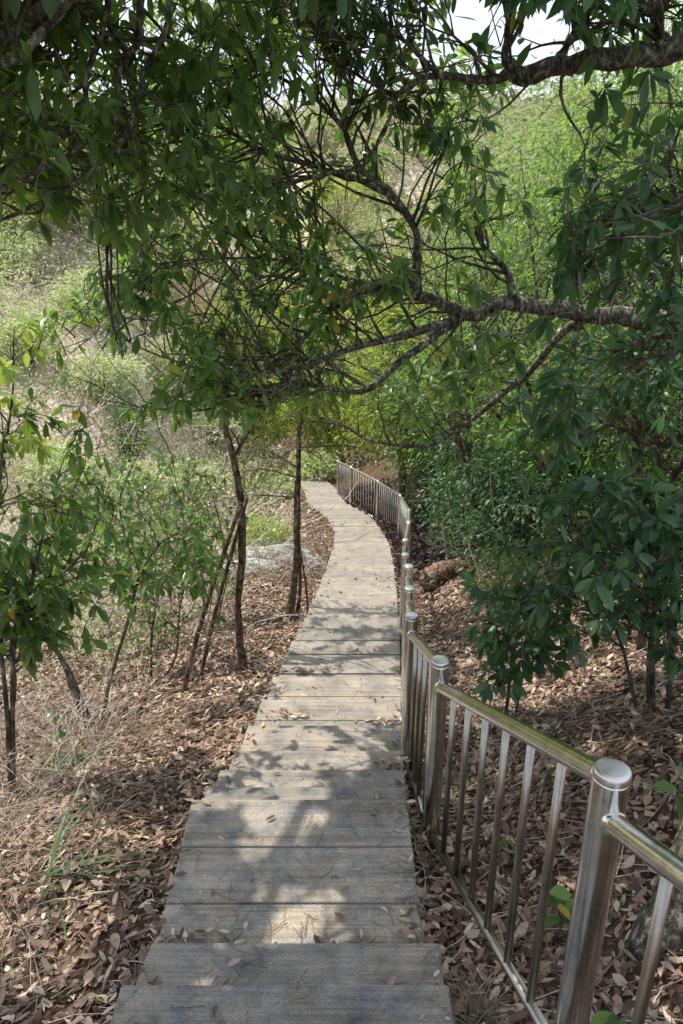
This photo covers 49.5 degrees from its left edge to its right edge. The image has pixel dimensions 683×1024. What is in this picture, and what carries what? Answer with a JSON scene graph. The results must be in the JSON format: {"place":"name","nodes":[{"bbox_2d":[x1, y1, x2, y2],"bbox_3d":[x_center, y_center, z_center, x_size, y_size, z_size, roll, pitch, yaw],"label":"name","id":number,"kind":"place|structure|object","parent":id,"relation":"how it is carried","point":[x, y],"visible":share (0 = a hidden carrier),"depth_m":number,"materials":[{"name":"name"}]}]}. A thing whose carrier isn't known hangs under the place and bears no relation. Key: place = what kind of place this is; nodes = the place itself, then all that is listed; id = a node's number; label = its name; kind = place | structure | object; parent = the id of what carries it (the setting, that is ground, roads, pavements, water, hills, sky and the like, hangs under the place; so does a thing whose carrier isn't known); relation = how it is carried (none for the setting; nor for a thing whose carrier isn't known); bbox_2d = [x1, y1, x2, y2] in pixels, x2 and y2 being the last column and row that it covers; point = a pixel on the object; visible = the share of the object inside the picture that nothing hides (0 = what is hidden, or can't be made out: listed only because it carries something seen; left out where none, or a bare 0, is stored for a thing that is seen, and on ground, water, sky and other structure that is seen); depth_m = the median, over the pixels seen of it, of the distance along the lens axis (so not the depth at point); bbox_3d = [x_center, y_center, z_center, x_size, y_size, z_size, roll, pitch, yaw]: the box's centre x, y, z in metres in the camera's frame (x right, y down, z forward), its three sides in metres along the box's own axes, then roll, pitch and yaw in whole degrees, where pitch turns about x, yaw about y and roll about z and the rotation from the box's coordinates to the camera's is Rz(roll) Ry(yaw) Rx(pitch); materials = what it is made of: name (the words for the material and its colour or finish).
{"place":"outdoors","nodes":[
{"label":"outdoors","id":0,"kind":"place"},
{"bbox_2d":[110,444,453,1023],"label":"path","id":1,"kind":"structure","parent":0,"point":[296,800],"depth_m":3.10,"materials":[{"name":"grey wood"}]},
{"bbox_2d":[108,576,456,1023],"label":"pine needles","id":2,"kind":"object","parent":1,"relation":"on","point":[424,957],"visible":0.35,"depth_m":2.79,"materials":[{"name":"plant"}]},
{"bbox_2d":[0,144,682,1023],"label":"ground","id":3,"kind":"structure","parent":0,"point":[508,868],"depth_m":4.53,"materials":[{"name":"soil"}]},
{"bbox_2d":[0,307,59,480],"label":"sapling","id":4,"kind":"object","parent":3,"relation":"on","point":[23,445],"visible":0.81,"depth_m":4.04,"materials":[{"name":"green plant"}]},
{"bbox_2d":[0,200,64,284],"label":"hillside shrub","id":5,"kind":"object","parent":3,"relation":"on","point":[31,241],"visible":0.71,"depth_m":20.54,"materials":[{"name":"green plant"}]},
{"bbox_2d":[0,291,84,370],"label":"hillside shrub","id":6,"kind":"object","parent":3,"relation":"on","point":[20,348],"visible":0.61,"depth_m":16.38,"materials":[{"name":"green plant"}]},
{"bbox_2d":[0,132,85,244],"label":"slope tree","id":7,"kind":"object","parent":3,"relation":"on","point":[13,201],"visible":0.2,"depth_m":21.68,"materials":[{"name":"green plant"}]},
{"bbox_2d":[5,441,104,502],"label":"hillside shrub","id":8,"kind":"object","parent":3,"relation":"on","point":[52,461],"visible":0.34,"depth_m":12.34,"materials":[{"name":"green plant"}]},
{"bbox_2d":[0,387,132,795],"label":"sapling","id":9,"kind":"object","parent":3,"relation":"on","point":[18,605],"visible":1,"depth_m":3.81,"materials":[{"name":"green plant"}]},
{"bbox_2d":[23,261,130,328],"bbox_3d":[-6.626,-5.599,19.360,2.466,1.857,2.581,16,26,36],"label":"hillside shrub","id":10,"kind":"object","parent":3,"relation":"on","point":[69,295],"visible":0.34,"depth_m":18.79,"materials":[{"name":"green plant"}]},
{"bbox_2d":[27,141,153,247],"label":"slope tree","id":11,"kind":"object","parent":3,"relation":"on","point":[86,197],"visible":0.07,"depth_m":23.56,"materials":[{"name":"green plant"}]},
{"bbox_2d":[37,459,162,649],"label":"sapling","id":12,"kind":"object","parent":3,"relation":"on","point":[111,507],"visible":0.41,"depth_m":7.67,"materials":[{"name":"green plant"}]},
{"bbox_2d":[45,335,156,411],"bbox_3d":[-5.324,-3.101,16.468,2.445,1.788,1.936,0,21,0],"label":"hillside shrub","id":13,"kind":"object","parent":3,"relation":"on","point":[107,363],"visible":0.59,"depth_m":16.37,"materials":[{"name":"green plant"}]},
{"bbox_2d":[10,500,222,732],"bbox_3d":[-1.800,0.769,5.736,1.908,1.941,1.166,0,21,0],"label":"sapling","id":14,"kind":"object","parent":3,"relation":"on","point":[149,579],"visible":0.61,"depth_m":5.44,"materials":[{"name":"green plant"}]},
{"bbox_2d":[83,528,153,574],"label":"hillside shrub","id":15,"kind":"object","parent":3,"relation":"on","point":[126,549],"visible":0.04,"depth_m":11.44,"materials":[{"name":"green plant"}]},
{"bbox_2d":[95,381,158,468],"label":"shrub","id":16,"kind":"object","parent":3,"relation":"on","point":[129,448],"visible":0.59,"depth_m":14.27,"materials":[{"name":"green plant"}]},
{"bbox_2d":[90,418,182,611],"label":"sapling","id":17,"kind":"object","parent":3,"relation":"on","point":[148,480],"visible":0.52,"depth_m":9.23,"materials":[{"name":"green plant"}]},
{"bbox_2d":[102,455,191,522],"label":"hillside shrub","id":18,"kind":"object","parent":3,"relation":"on","point":[146,469],"visible":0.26,"depth_m":13.59,"materials":[{"name":"green plant"}]},
{"bbox_2d":[0,0,302,255],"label":"shade tree","id":19,"kind":"object","parent":3,"relation":"on","point":[41,125],"visible":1,"depth_m":2.58,"materials":[{"name":"green plant"}]},
{"bbox_2d":[117,199,192,273],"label":"slope tree","id":20,"kind":"object","parent":3,"relation":"on","point":[151,241],"visible":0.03,"depth_m":28.16,"materials":[{"name":"green plant"}]},
{"bbox_2d":[0,196,315,709],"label":"undergrowth","id":21,"kind":"object","parent":3,"relation":"on","point":[83,614],"visible":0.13,"depth_m":13.50,"materials":[{"name":"green plant"}]},
{"bbox_2d":[132,332,192,392],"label":"hillside shrub","id":22,"kind":"object","parent":3,"relation":"on","point":[160,364],"visible":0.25,"depth_m":20.48,"materials":[{"name":"green plant"}]},
{"bbox_2d":[121,477,231,680],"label":"sapling","id":23,"kind":"object","parent":3,"relation":"on","point":[181,583],"visible":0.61,"depth_m":6.63,"materials":[{"name":"green plant"}]},
{"bbox_2d":[144,246,208,323],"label":"slope tree","id":24,"kind":"object","parent":3,"relation":"on","point":[174,294],"visible":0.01,"depth_m":32.68,"materials":[{"name":"green plant"}]},
{"bbox_2d":[129,453,237,625],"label":"sapling","id":25,"kind":"object","parent":3,"relation":"on","point":[213,534],"visible":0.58,"depth_m":8.10,"materials":[{"name":"green plant"}]},
{"bbox_2d":[0,216,369,699],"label":"bramble stems","id":26,"kind":"object","parent":3,"relation":"on","point":[76,659],"visible":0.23,"depth_m":14.89,"materials":[{"name":"plant"}]},
{"bbox_2d":[155,452,229,507],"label":"hillside shrub","id":27,"kind":"object","parent":3,"relation":"on","point":[196,481],"visible":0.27,"depth_m":15.65,"materials":[{"name":"green plant"}]},
{"bbox_2d":[0,188,398,853],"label":"dry brush","id":28,"kind":"object","parent":3,"relation":"on","point":[110,604],"visible":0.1,"depth_m":11.11,"materials":[{"name":"plant"}]},
{"bbox_2d":[37,0,367,672],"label":"slender tree","id":29,"kind":"object","parent":3,"relation":"on","point":[241,657],"visible":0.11,"depth_m":6.06,"materials":[{"name":"green plant"}]},
{"bbox_2d":[180,502,242,694],"bbox_3d":[-1.093,0.767,6.155,0.650,1.714,0.043,-9,23,-22],"label":"leaning stake","id":30,"kind":"object","parent":3,"relation":"on","point":[204,612],"visible":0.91,"depth_m":6.13,"materials":[{"name":"brown wood"}]},
{"bbox_2d":[192,408,250,451],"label":"hillside shrub","id":31,"kind":"object","parent":3,"relation":"on","point":[202,421],"visible":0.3,"depth_m":23.28,"materials":[{"name":"green plant"}]},
{"bbox_2d":[197,497,248,681],"bbox_3d":[-1.022,0.721,6.288,0.547,1.789,0.040,-1,21,-3],"label":"leaning stake","id":32,"kind":"object","parent":3,"relation":"on","point":[217,604],"visible":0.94,"depth_m":6.25,"materials":[{"name":"brown wood"}]},
{"bbox_2d":[169,290,276,379],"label":"slope tree","id":33,"kind":"object","parent":3,"relation":"on","point":[216,317],"visible":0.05,"depth_m":32.01,"materials":[{"name":"green plant"}]},
{"bbox_2d":[181,234,292,310],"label":"slope tree","id":34,"kind":"object","parent":3,"relation":"on","point":[238,282],"visible":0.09,"depth_m":37.76,"materials":[{"name":"green plant"}]},
{"bbox_2d":[208,469,266,510],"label":"hillside shrub","id":35,"kind":"object","parent":3,"relation":"on","point":[228,480],"visible":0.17,"depth_m":17.84,"materials":[{"name":"green plant"}]},
{"bbox_2d":[221,558,279,578],"bbox_3d":[-1.306,0.819,10.590,0.903,0.280,0.456,0,21,0],"label":"rock","id":36,"kind":"object","parent":3,"relation":"on","point":[250,565],"visible":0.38,"depth_m":10.48,"materials":[{"name":"grey stone"}]},
{"bbox_2d":[234,508,293,547],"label":"green shrub","id":37,"kind":"object","parent":3,"relation":"on","point":[273,534],"visible":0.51,"depth_m":11.63,"materials":[{"name":"green plant"}]},
{"bbox_2d":[221,370,308,457],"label":"slope tree","id":38,"kind":"object","parent":3,"relation":"on","point":[265,420],"visible":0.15,"depth_m":26.04,"materials":[{"name":"green plant"}]},
{"bbox_2d":[237,544,318,568],"bbox_3d":[-0.982,0.679,11.188,1.301,0.369,0.538,0,21,0],"label":"rock","id":39,"kind":"object","parent":3,"relation":"on","point":[290,549],"visible":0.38,"depth_m":11.06,"materials":[{"name":"grey stone"}]},
{"bbox_2d":[252,461,306,504],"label":"hillside shrub","id":40,"kind":"object","parent":3,"relation":"on","point":[285,491],"visible":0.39,"depth_m":19.80,"materials":[{"name":"green plant"}]},
{"bbox_2d":[242,268,340,366],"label":"slope tree","id":41,"kind":"object","parent":3,"relation":"on","point":[277,313],"visible":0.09,"depth_m":31.58,"materials":[{"name":"green plant"}]},
{"bbox_2d":[186,332,408,621],"bbox_3d":[-0.395,-0.260,8.021,2.304,3.325,1.232,6,22,15],"label":"feathery tree","id":42,"kind":"object","parent":3,"relation":"on","point":[296,570],"visible":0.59,"depth_m":7.87,"materials":[{"name":"green plant"}]},
{"bbox_2d":[301,552,308,612],"bbox_3d":[-0.420,0.821,8.437,0.116,0.882,0.042,14,25,32],"label":"propped stick","id":43,"kind":"object","parent":3,"relation":"on","point":[307,604],"visible":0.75,"depth_m":8.44,"materials":[{"name":"brown wood"}]},
{"bbox_2d":[275,443,339,482],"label":"hillside shrub","id":44,"kind":"object","parent":3,"relation":"on","point":[314,463],"visible":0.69,"depth_m":22.70,"materials":[{"name":"green plant"}]},
{"bbox_2d":[311,533,329,561],"bbox_3d":[-0.373,0.621,13.150,0.166,0.655,2.363,-3,21,-7],"label":"fallen log","id":45,"kind":"object","parent":3,"relation":"on","point":[322,550],"visible":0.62,"depth_m":12.77,"materials":[{"name":"brown wood"}]},
{"bbox_2d":[275,371,380,464],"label":"slope tree","id":46,"kind":"object","parent":3,"relation":"on","point":[331,440],"visible":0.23,"depth_m":24.02,"materials":[{"name":"green plant"}]},
{"bbox_2d":[1,0,681,460],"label":"overhanging tree","id":47,"kind":"object","parent":3,"relation":"on","point":[219,386],"visible":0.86,"depth_m":3.72,"materials":[{"name":"green plant"}]},
{"bbox_2d":[91,102,131,347],"bbox_3d":[-0.977,-1.170,3.089,0.099,0.947,0.071,0,21,0],"label":"hanging vine","id":48,"kind":"object","parent":47,"relation":"hanging from","point":[108,279],"visible":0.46,"depth_m":3.15,"materials":[{"name":"green plant"}]},
{"bbox_2d":[154,385,179,492],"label":"hanging vine","id":49,"kind":"object","parent":47,"relation":"hanging from","point":[167,446],"visible":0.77,"depth_m":3.78,"materials":[{"name":"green plant"}]},
{"bbox_2d":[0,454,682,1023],"bbox_3d":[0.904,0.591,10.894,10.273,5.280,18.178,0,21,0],"label":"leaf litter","id":50,"kind":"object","parent":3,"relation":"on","point":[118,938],"visible":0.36,"depth_m":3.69,"materials":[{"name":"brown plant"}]},
{"bbox_2d":[47,705,66,744],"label":"seedling","id":51,"kind":"object","parent":50,"relation":"on","point":[61,733],"visible":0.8,"depth_m":5.13,"materials":[{"name":"green plant"}]},
{"bbox_2d":[35,736,104,780],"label":"grass tuft","id":52,"kind":"object","parent":50,"relation":"on","point":[73,758],"visible":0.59,"depth_m":4.82,"materials":[{"name":"beige plant"}]},
{"bbox_2d":[34,748,177,961],"bbox_3d":[-1.090,1.452,3.315,0.632,0.421,1.070,-16,26,-35],"label":"grass tuft","id":53,"kind":"object","parent":50,"relation":"on","point":[59,836],"visible":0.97,"depth_m":3.29,"materials":[{"name":"green plant"}]},
{"bbox_2d":[425,939,524,1023],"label":"straw tuft","id":54,"kind":"object","parent":50,"relation":"on","point":[471,1009],"visible":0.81,"depth_m":2.40,"materials":[{"name":"brown plant"}]},
{"bbox_2d":[489,838,524,867],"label":"seedling","id":55,"kind":"object","parent":50,"relation":"on","point":[503,844],"visible":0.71,"depth_m":3.13,"materials":[{"name":"green plant"}]},
{"bbox_2d":[545,884,572,945],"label":"seedling","id":56,"kind":"object","parent":50,"relation":"on","point":[563,905],"visible":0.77,"depth_m":2.62,"materials":[{"name":"green plant"}]},
{"bbox_2d":[0,661,682,1023],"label":"dry grass","id":57,"kind":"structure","parent":3,"relation":"on","point":[126,802],"depth_m":3.76,"materials":[{"name":"plant"}]},
{"bbox_2d":[0,488,682,1023],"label":"fallen twigs","id":58,"kind":"object","parent":3,"relation":"on","point":[614,696],"depth_m":3.73,"materials":[{"name":"brown wood"}]},
{"bbox_2d":[292,152,403,274],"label":"slope tree","id":59,"kind":"object","parent":3,"relation":"on","point":[337,229],"visible":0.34,"depth_m":38.71,"materials":[{"name":"green plant"}]},
{"bbox_2d":[13,44,682,384],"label":"distant wood","id":60,"kind":"object","parent":3,"relation":"on","point":[329,138],"depth_m":52.12,"materials":[{"name":"green plant"}]},
{"bbox_2d":[299,262,398,377],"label":"slope tree","id":61,"kind":"object","parent":3,"relation":"on","point":[348,314],"visible":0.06,"depth_m":28.91,"materials":[{"name":"green plant"}]},
{"bbox_2d":[313,312,399,422],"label":"slope tree","id":62,"kind":"object","parent":3,"relation":"on","point":[357,368],"visible":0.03,"depth_m":25.69,"materials":[{"name":"green plant"}]},
{"bbox_2d":[339,315,437,464],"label":"woodland tree","id":63,"kind":"object","parent":3,"relation":"on","point":[379,398],"visible":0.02,"depth_m":18.80,"materials":[{"name":"green plant"}]},
{"bbox_2d":[320,201,466,322],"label":"slope tree","id":64,"kind":"object","parent":3,"relation":"on","point":[380,251],"visible":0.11,"depth_m":31.63,"materials":[{"name":"green plant"}]},
{"bbox_2d":[324,248,463,518],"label":"woodland tree","id":65,"kind":"object","parent":3,"relation":"on","point":[362,442],"visible":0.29,"depth_m":14.24,"materials":[{"name":"green plant"}]},
{"bbox_2d":[341,235,460,336],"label":"slope tree","id":66,"kind":"object","parent":3,"relation":"on","point":[421,271],"visible":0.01,"depth_m":27.60,"materials":[{"name":"green plant"}]},
{"bbox_2d":[345,243,486,362],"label":"woodland tree","id":67,"kind":"object","parent":3,"relation":"on","point":[429,279],"depth_m":22.23,"materials":[{"name":"green plant"}]},
{"bbox_2d":[340,471,506,581],"bbox_3d":[1.579,0.024,15.361,2.520,2.847,9.920,-2,21,-5],"label":"ground cover","id":68,"kind":"object","parent":3,"relation":"on","point":[418,557],"visible":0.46,"depth_m":13.45,"materials":[{"name":"brown plant"}]},
{"bbox_2d":[346,333,521,496],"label":"woodland tree","id":69,"kind":"object","parent":3,"relation":"on","point":[411,442],"visible":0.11,"depth_m":13.62,"materials":[{"name":"green plant"}]},
{"bbox_2d":[379,377,490,522],"bbox_3d":[2.207,-1.191,14.705,2.846,3.109,3.376,0,21,0],"label":"evergreen bush","id":70,"kind":"object","parent":3,"relation":"on","point":[424,476],"visible":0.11,"depth_m":14.65,"materials":[{"name":"green plant"}]},
{"bbox_2d":[413,557,467,592],"bbox_3d":[1.284,0.808,9.618,0.833,0.345,0.289,-15,26,-34],"label":"rock","id":71,"kind":"object","parent":3,"relation":"on","point":[425,575],"visible":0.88,"depth_m":9.46,"materials":[{"name":"brown stone"}]},
{"bbox_2d":[370,169,515,280],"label":"slope tree","id":72,"kind":"object","parent":3,"relation":"on","point":[424,235],"visible":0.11,"depth_m":30.29,"materials":[{"name":"green plant"}]},
{"bbox_2d":[378,157,527,567],"bbox_3d":[1.371,-1.639,9.343,1.977,5.167,1.936,0,21,0],"label":"understory tree","id":73,"kind":"object","parent":3,"relation":"on","point":[458,434],"visible":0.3,"depth_m":9.06,"materials":[{"name":"green plant"}]},
{"bbox_2d":[257,0,682,966],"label":"leaning tree","id":74,"kind":"object","parent":3,"relation":"on","point":[657,212],"visible":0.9,"depth_m":2.67,"materials":[{"name":"green plant"}]},
{"bbox_2d":[407,112,544,253],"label":"slope tree","id":75,"kind":"object","parent":3,"relation":"on","point":[500,120],"visible":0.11,"depth_m":34.25,"materials":[{"name":"green plant"}]},
{"bbox_2d":[375,186,598,526],"bbox_3d":[2.335,-2.447,12.546,3.539,6.047,3.671,12,24,28],"label":"woodland tree","id":76,"kind":"object","parent":3,"relation":"on","point":[473,326],"visible":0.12,"depth_m":12.01,"materials":[{"name":"green plant"}]},
{"bbox_2d":[371,274,612,488],"bbox_3d":[2.946,-1.815,12.573,5.088,4.333,4.459,0,21,0],"label":"woodland tree","id":77,"kind":"object","parent":3,"relation":"on","point":[512,366],"visible":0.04,"depth_m":11.98,"materials":[{"name":"green plant"}]},
{"bbox_2d":[387,400,597,557],"bbox_3d":[2.425,-0.383,11.238,3.210,2.524,2.908,-9,23,-21],"label":"evergreen bush","id":78,"kind":"object","parent":3,"relation":"on","point":[441,502],"visible":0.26,"depth_m":10.86,"materials":[{"name":"green plant"}]},
{"bbox_2d":[389,105,621,425],"bbox_3d":[3.649,-4.294,15.422,5.380,7.885,5.610,0,21,0],"label":"woodland tree","id":79,"kind":"object","parent":3,"relation":"on","point":[516,175],"visible":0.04,"depth_m":14.61,"materials":[{"name":"green plant"}]},
{"bbox_2d":[454,542,556,605],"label":"fern bush","id":80,"kind":"object","parent":3,"relation":"on","point":[504,576],"visible":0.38,"depth_m":7.70,"materials":[{"name":"green plant"}]},
{"bbox_2d":[336,460,682,1023],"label":"handrail fence","id":81,"kind":"object","parent":3,"relation":"on","point":[610,827],"visible":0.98,"depth_m":2.12,"materials":[{"name":"silver metal"}]},
{"bbox_2d":[357,401,682,600],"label":"undergrowth","id":82,"kind":"object","parent":3,"relation":"on","point":[487,522],"visible":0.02,"depth_m":10.54,"materials":[{"name":"green plant"}]},
{"bbox_2d":[459,559,587,713],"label":"sapling","id":83,"kind":"object","parent":3,"relation":"on","point":[541,648],"visible":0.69,"depth_m":4.51,"materials":[{"name":"green plant"}]},
{"bbox_2d":[375,443,681,699],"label":"bare stems","id":84,"kind":"object","parent":3,"relation":"on","point":[496,603],"visible":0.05,"depth_m":7.87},
{"bbox_2d":[429,438,645,584],"bbox_3d":[2.615,0.025,9.208,3.031,2.325,2.822,0,21,0],"label":"evergreen bush","id":85,"kind":"object","parent":3,"relation":"on","point":[503,501],"visible":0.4,"depth_m":9.02,"materials":[{"name":"green plant"}]},
{"bbox_2d":[408,45,682,583],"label":"understory tree","id":86,"kind":"object","parent":3,"relation":"on","point":[483,396],"visible":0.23,"depth_m":7.29,"materials":[{"name":"green plant"}]},
{"bbox_2d":[431,72,678,297],"bbox_3d":[5.590,-6.260,18.970,7.970,9.274,7.603,0,21,0],"label":"woodland tree","id":87,"kind":"object","parent":3,"relation":"on","point":[536,116],"visible":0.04,"depth_m":17.98,"materials":[{"name":"green plant"}]},
{"bbox_2d":[441,197,679,396],"bbox_3d":[4.770,-3.197,14.334,6.116,5.828,5.982,0,21,0],"label":"woodland tree","id":88,"kind":"object","parent":3,"relation":"on","point":[528,261],"visible":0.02,"depth_m":14.47,"materials":[{"name":"green plant"}]},
{"bbox_2d":[455,323,682,531],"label":"woodland tree","id":89,"kind":"object","parent":3,"relation":"on","point":[532,458],"visible":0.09,"depth_m":9.48,"materials":[{"name":"green plant"}]},
{"bbox_2d":[461,40,681,480],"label":"woodland tree","id":90,"kind":"object","parent":3,"relation":"on","point":[575,99],"visible":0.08,"depth_m":10.74,"materials":[{"name":"green plant"}]},
{"bbox_2d":[461,0,682,523],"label":"woodland tree","id":91,"kind":"object","parent":3,"relation":"on","point":[674,82],"visible":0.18,"depth_m":8.56,"materials":[{"name":"green plant"}]},
{"bbox_2d":[465,16,682,448],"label":"woodland tree","id":92,"kind":"object","parent":3,"relation":"on","point":[582,80],"visible":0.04,"depth_m":15.46,"materials":[{"name":"green plant"}]},
{"bbox_2d":[490,460,682,714],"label":"sapling","id":93,"kind":"object","parent":3,"relation":"on","point":[644,529],"visible":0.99,"depth_m":3.58,"materials":[{"name":"green plant"}]},
{"bbox_2d":[490,264,682,516],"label":"woodland tree","id":94,"kind":"object","parent":3,"relation":"on","point":[667,454],"visible":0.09,"depth_m":8.54,"materials":[{"name":"green plant"}]},
{"bbox_2d":[498,252,682,482],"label":"woodland tree","id":95,"kind":"object","parent":3,"relation":"on","point":[580,331],"visible":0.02,"depth_m":11.17,"materials":[{"name":"green plant"}]},
{"bbox_2d":[500,191,682,651],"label":"sapling","id":96,"kind":"object","parent":3,"relation":"on","point":[571,433],"visible":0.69,"depth_m":3.85,"materials":[{"name":"green plant"}]},
{"bbox_2d":[504,121,682,571],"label":"understory tree","id":97,"kind":"object","parent":3,"relation":"on","point":[629,406],"visible":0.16,"depth_m":6.34,"materials":[{"name":"green plant"}]},
{"bbox_2d":[508,3,682,222],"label":"woodland tree","id":98,"kind":"object","parent":3,"relation":"on","point":[583,95],"visible":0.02,"depth_m":17.56,"materials":[{"name":"green plant"}]},
{"bbox_2d":[591,990,630,1023],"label":"seedling","id":99,"kind":"object","parent":3,"relation":"on","point":[601,1017],"visible":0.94,"depth_m":2.20,"materials":[{"name":"green plant"}]},
{"bbox_2d":[558,33,682,452],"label":"woodland tree","id":100,"kind":"object","parent":3,"relation":"on","point":[680,162],"visible":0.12,"depth_m":8.19,"materials":[{"name":"green plant"}]},
{"bbox_2d":[652,766,682,831],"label":"seedling","id":101,"kind":"object","parent":3,"relation":"on","point":[664,786],"visible":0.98,"depth_m":2.86,"materials":[{"name":"green plant"}]},
{"bbox_2d":[22,0,682,133],"label":"sky","id":102,"kind":"structure","parent":0,"point":[540,30],"materials":[{"name":"white"}]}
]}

